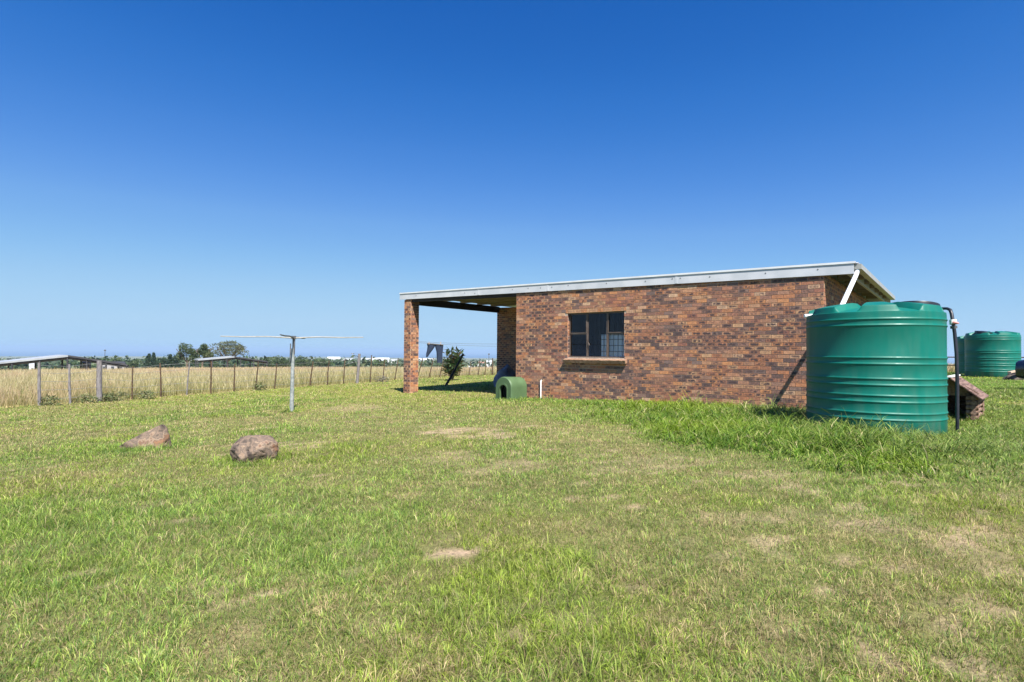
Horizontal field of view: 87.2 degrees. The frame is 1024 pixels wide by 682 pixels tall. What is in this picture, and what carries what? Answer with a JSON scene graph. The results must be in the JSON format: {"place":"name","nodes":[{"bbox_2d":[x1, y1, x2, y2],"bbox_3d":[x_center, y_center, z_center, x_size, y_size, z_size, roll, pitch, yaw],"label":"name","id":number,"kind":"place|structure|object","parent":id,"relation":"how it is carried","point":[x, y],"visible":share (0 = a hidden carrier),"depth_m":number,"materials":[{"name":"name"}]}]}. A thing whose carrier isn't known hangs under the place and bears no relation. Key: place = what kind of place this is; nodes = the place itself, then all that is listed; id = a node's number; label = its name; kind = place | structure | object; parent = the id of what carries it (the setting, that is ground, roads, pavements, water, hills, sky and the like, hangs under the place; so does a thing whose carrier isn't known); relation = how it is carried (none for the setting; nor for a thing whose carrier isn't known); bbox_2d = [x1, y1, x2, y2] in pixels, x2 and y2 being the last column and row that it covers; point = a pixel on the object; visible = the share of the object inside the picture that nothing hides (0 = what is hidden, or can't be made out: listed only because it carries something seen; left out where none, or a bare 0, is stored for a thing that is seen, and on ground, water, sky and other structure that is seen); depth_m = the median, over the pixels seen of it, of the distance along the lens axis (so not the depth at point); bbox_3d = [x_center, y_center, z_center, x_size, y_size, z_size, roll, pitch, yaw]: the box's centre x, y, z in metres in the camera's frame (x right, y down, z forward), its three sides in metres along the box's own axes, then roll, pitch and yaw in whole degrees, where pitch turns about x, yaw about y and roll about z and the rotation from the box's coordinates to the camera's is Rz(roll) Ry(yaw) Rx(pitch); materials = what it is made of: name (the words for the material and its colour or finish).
{"place":"outdoors","nodes":[
{"label":"outdoors","id":0,"kind":"place"},
{"bbox_2d":[0,356,1023,681],"bbox_3d":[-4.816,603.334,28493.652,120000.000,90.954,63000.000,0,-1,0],"label":"ground","id":1,"kind":"structure","parent":0,"point":[522,460],"depth_m":3.51,"materials":[{"name":"green plant"}]},
{"bbox_2d":[36,394,64,405],"bbox_3d":[-13.506,1.765,15.729,0.813,0.451,0.396,0,-1,0],"label":"weed clump","id":2,"kind":"object","parent":1,"relation":"on","point":[53,398],"visible":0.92,"depth_m":15.72,"materials":[{"name":"green plant"}]},
{"bbox_2d":[0,355,128,369],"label":"open shed","id":3,"kind":"structure","parent":1,"relation":"on","point":[12,362],"depth_m":62.12,"materials":[{"name":"metal"}]},
{"bbox_2d":[82,361,90,368],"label":"hut","id":4,"kind":"object","parent":1,"relation":"on","point":[84,365],"visible":0.31,"depth_m":65.92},
{"bbox_2d":[75,393,98,402],"bbox_3d":[-13.086,1.798,16.549,0.678,0.411,0.388,0,-1,0],"label":"weed clump","id":5,"kind":"object","parent":1,"relation":"on","point":[86,398],"visible":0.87,"depth_m":16.51,"materials":[{"name":"green plant"}]},
{"bbox_2d":[99,393,115,401],"bbox_3d":[-12.822,1.802,17.063,0.572,0.444,0.350,0,-1,0],"label":"weed clump","id":6,"kind":"object","parent":1,"relation":"on","point":[107,397],"visible":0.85,"depth_m":17.03,"materials":[{"name":"green plant"}]},
{"bbox_2d":[102,361,124,369],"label":"outbuilding","id":7,"kind":"structure","parent":1,"relation":"on","point":[108,366],"depth_m":70.00,"materials":[{"name":"white"}]},
{"bbox_2d":[108,389,129,400],"bbox_3d":[-12.716,1.786,17.332,0.769,0.489,0.382,0,-1,0],"label":"weed clump","id":8,"kind":"object","parent":1,"relation":"on","point":[118,398],"visible":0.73,"depth_m":17.32,"materials":[{"name":"green plant"}]},
{"bbox_2d":[126,360,138,367],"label":"bush","id":9,"kind":"object","parent":1,"relation":"on","point":[133,363],"visible":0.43,"depth_m":164.34,"materials":[{"name":"green plant"}]},
{"bbox_2d":[119,424,171,448],"bbox_3d":[-5.426,1.438,7.944,0.741,0.428,0.368,0,-1,4],"label":"rock","id":10,"kind":"object","parent":1,"relation":"on","point":[158,435],"visible":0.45,"depth_m":7.84,"materials":[{"name":"beige stone"}]},
{"bbox_2d":[141,354,150,368],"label":"tree","id":11,"kind":"object","parent":1,"relation":"on","point":[147,358],"visible":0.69,"depth_m":149.46,"materials":[{"name":"green plant"}]},
{"bbox_2d":[137,390,156,398],"bbox_3d":[-12.290,1.851,18.101,0.722,0.413,0.322,0,-1,0],"label":"weed clump","id":12,"kind":"object","parent":1,"relation":"on","point":[145,395],"visible":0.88,"depth_m":18.05,"materials":[{"name":"green plant"}]},
{"bbox_2d":[148,352,156,368],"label":"tree","id":13,"kind":"object","parent":1,"relation":"on","point":[153,361],"visible":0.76,"depth_m":149.58,"materials":[{"name":"green plant"}]},
{"bbox_2d":[155,357,166,367],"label":"tree","id":14,"kind":"object","parent":1,"relation":"on","point":[163,361],"visible":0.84,"depth_m":149.20,"materials":[{"name":"green plant"}]},
{"bbox_2d":[163,354,172,368],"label":"tree","id":15,"kind":"object","parent":1,"relation":"on","point":[170,359],"visible":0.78,"depth_m":149.47,"materials":[{"name":"green plant"}]},
{"bbox_2d":[171,355,180,368],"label":"tree","id":16,"kind":"object","parent":1,"relation":"on","point":[176,363],"visible":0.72,"depth_m":149.51,"materials":[{"name":"green plant"}]},
{"bbox_2d":[176,343,201,367],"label":"tree","id":17,"kind":"object","parent":1,"relation":"on","point":[180,355],"visible":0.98,"depth_m":104.32,"materials":[{"name":"green plant"}]},
{"bbox_2d":[195,343,213,366],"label":"tree","id":18,"kind":"object","parent":1,"relation":"on","point":[201,349],"visible":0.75,"depth_m":107.44,"materials":[{"name":"green plant"}]},
{"bbox_2d":[203,340,248,366],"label":"tree","id":19,"kind":"object","parent":1,"relation":"on","point":[235,346],"visible":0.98,"depth_m":102.33,"materials":[{"name":"green plant"}]},
{"bbox_2d":[194,356,268,367],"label":"open shed","id":20,"kind":"structure","parent":1,"relation":"on","point":[212,359],"depth_m":88.12,"materials":[{"name":"metal"}]},
{"bbox_2d":[0,354,496,369],"bbox_3d":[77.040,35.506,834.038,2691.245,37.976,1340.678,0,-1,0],"label":"woodland","id":21,"kind":"object","parent":1,"relation":"on","point":[218,364],"visible":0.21,"depth_m":200.27,"materials":[{"name":"green plant"}]},
{"bbox_2d":[230,435,278,462],"bbox_3d":[-3.236,1.391,6.768,0.494,0.416,0.510,0,-1,40],"label":"rock","id":22,"kind":"object","parent":1,"relation":"on","point":[248,447],"visible":0.81,"depth_m":6.62,"materials":[{"name":"beige stone"}]},
{"bbox_2d":[251,381,267,390],"bbox_3d":[-10.314,1.888,21.967,0.773,0.544,0.386,0,-1,0],"label":"weed clump","id":23,"kind":"object","parent":1,"relation":"on","point":[259,386],"visible":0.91,"depth_m":21.94,"materials":[{"name":"green plant"}]},
{"bbox_2d":[259,357,271,367],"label":"bush","id":24,"kind":"object","parent":1,"relation":"on","point":[268,365],"visible":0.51,"depth_m":164.37,"materials":[{"name":"green plant"}]},
{"bbox_2d":[37,354,494,405],"bbox_3d":[-6.767,1.559,29.023,0.404,1.755,30.242,0,-1,27],"label":"field fence","id":25,"kind":"object","parent":1,"relation":"on","point":[99,393],"visible":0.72,"depth_m":19.45,"materials":[{"name":"wood"}]},
{"bbox_2d":[270,355,289,367],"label":"bush","id":26,"kind":"object","parent":1,"relation":"on","point":[277,360],"visible":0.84,"depth_m":164.00,"materials":[{"name":"green plant"}]},
{"bbox_2d":[220,334,362,411],"bbox_3d":[-5.401,0.852,13.172,2.896,1.953,2.160,0,-1,39],"label":"clothes pole","id":27,"kind":"object","parent":1,"relation":"on","point":[292,358],"visible":0.95,"depth_m":13.16,"materials":[{"name":"metal"}]},
{"bbox_2d":[289,355,313,367],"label":"bush","id":28,"kind":"object","parent":1,"relation":"on","point":[305,362],"visible":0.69,"depth_m":164.62,"materials":[{"name":"green plant"}]},
{"bbox_2d":[313,358,332,367],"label":"bush","id":29,"kind":"object","parent":1,"relation":"on","point":[323,363],"visible":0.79,"depth_m":163.63,"materials":[{"name":"green plant"}]},
{"bbox_2d":[374,376,388,381],"bbox_3d":[-6.926,2.027,28.508,0.913,0.478,0.412,0,-1,0],"label":"weed clump","id":30,"kind":"object","parent":1,"relation":"on","point":[381,379],"visible":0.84,"depth_m":28.45,"materials":[{"name":"green plant"}]},
{"bbox_2d":[440,346,464,379],"bbox_3d":[-3.136,1.228,28.959,1.669,2.013,1.441,0,-1,20],"label":"shrub","id":31,"kind":"object","parent":1,"relation":"on","point":[451,363],"visible":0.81,"depth_m":28.77,"materials":[{"name":"green plant"}]},
{"bbox_2d":[444,353,463,385],"bbox_3d":[-2.532,1.283,23.502,0.879,1.516,0.110,1,-1,-13],"label":"leaning post","id":32,"kind":"object","parent":1,"relation":"on","point":[453,372],"visible":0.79,"depth_m":23.47,"materials":[{"name":"black metal"}]},
{"bbox_2d":[0,362,954,406],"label":"dry field grass","id":33,"kind":"structure","parent":1,"relation":"on","point":[18,387],"depth_m":24.17,"materials":[{"name":"beige plant"}]},
{"bbox_2d":[493,364,515,386],"bbox_3d":[-0.247,1.413,21.483,1.040,0.975,1.064,0,-1,0],"label":"tarpaulin heap","id":34,"kind":"object","parent":1,"relation":"on","point":[507,370],"visible":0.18,"depth_m":21.39,"materials":[{"name":"blue plastic"}]},
{"bbox_2d":[496,377,526,399],"bbox_3d":[-0.024,1.372,15.659,0.660,0.680,0.672,-1,-2,45],"label":"plastic kennel","id":35,"kind":"object","parent":1,"relation":"on","point":[510,387],"visible":0.94,"depth_m":15.48,"materials":[{"name":"green plastic"}]},
{"bbox_2d":[0,433,1023,681],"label":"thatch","id":36,"kind":"object","parent":1,"relation":"on","point":[622,533],"visible":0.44,"depth_m":3.02,"materials":[{"name":"green plant"}]},
{"bbox_2d":[399,261,894,408],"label":"brick house","id":37,"kind":"structure","parent":1,"relation":"on","point":[727,335],"depth_m":13.22,"materials":[{"name":"brick"}]},
{"bbox_2d":[569,311,623,357],"bbox_3d":[2.292,-0.145,14.463,1.732,1.241,0.154,0,-1,39],"label":"window","id":38,"kind":"structure","parent":37,"relation":"in","point":[612,343],"depth_m":14.28,"materials":[{"name":"black glass"}]},
{"bbox_2d":[557,385,1023,490],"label":"long grass","id":39,"kind":"structure","parent":1,"relation":"on","point":[779,432],"depth_m":7.10,"materials":[{"name":"green plant"}]},
{"bbox_2d":[804,301,948,435],"bbox_3d":[5.650,0.447,8.424,1.843,2.097,1.843,1,-1,-12],"label":"water tank","id":40,"kind":"object","parent":1,"relation":"on","point":[867,361],"visible":0.96,"depth_m":7.66,"materials":[{"name":"green plastic"}]},
{"bbox_2d":[942,307,958,431],"bbox_3d":[6.460,0.441,7.914,0.097,1.908,0.342,0,-1,9],"label":"stand pipe","id":41,"kind":"object","parent":40,"relation":"attached to","point":[953,322],"visible":0.91,"depth_m":7.77,"materials":[{"name":"metal"}]},
{"bbox_2d":[957,336,964,373],"bbox_3d":[22.569,0.735,25.897,1.843,2.104,1.843,1,-1,-30],"label":"water tank","id":42,"kind":"object","parent":1,"relation":"on","point":[961,345],"visible":0.2,"depth_m":25.90,"materials":[{"name":"green plastic"}]},
{"bbox_2d":[947,374,988,419],"bbox_3d":[7.818,0.968,9.503,1.212,0.728,0.840,2,-2,-44],"label":"log kennel","id":43,"kind":"object","parent":1,"relation":"on","point":[971,399],"visible":0.52,"depth_m":9.24,"materials":[{"name":"brown wood"}]},
{"bbox_2d":[964,331,1020,376],"bbox_3d":[20.725,0.612,23.198,1.843,2.096,1.843,0,-1,10],"label":"water tank","id":44,"kind":"object","parent":1,"relation":"on","point":[993,354],"visible":0.91,"depth_m":22.55,"materials":[{"name":"green plastic"}]},
{"bbox_2d":[1002,372,1023,379],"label":"rubble heap","id":45,"kind":"object","parent":1,"relation":"on","point":[1012,376],"visible":0.3,"depth_m":20.53,"materials":[{"name":"beige stone"}]},
{"bbox_2d":[1015,360,1023,378],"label":"parked car","id":46,"kind":"object","parent":1,"relation":"on","point":[1019,368],"visible":1,"depth_m":15.31,"materials":[{"name":"blue paint"}]},
{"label":"washing line","id":47,"kind":"object","parent":1,"relation":"on","visible":0},
{"bbox_2d":[426,343,442,362],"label":"trousers","id":48,"kind":"object","parent":47,"relation":"hanging from","point":[438,347],"visible":1,"depth_m":26.05,"materials":[{"name":"blue fabric"}]},
{"bbox_2d":[0,348,1023,362],"bbox_3d":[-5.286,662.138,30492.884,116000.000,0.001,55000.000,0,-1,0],"label":"sea","id":49,"kind":"structure","parent":0,"point":[129,352],"depth_m":9014.66,"materials":[{"name":"blue liquid"}]},
{"bbox_2d":[0,0,1023,355],"label":"sky","id":50,"kind":"structure","parent":0,"point":[173,173],"materials":[{"name":"blue"}]}
]}

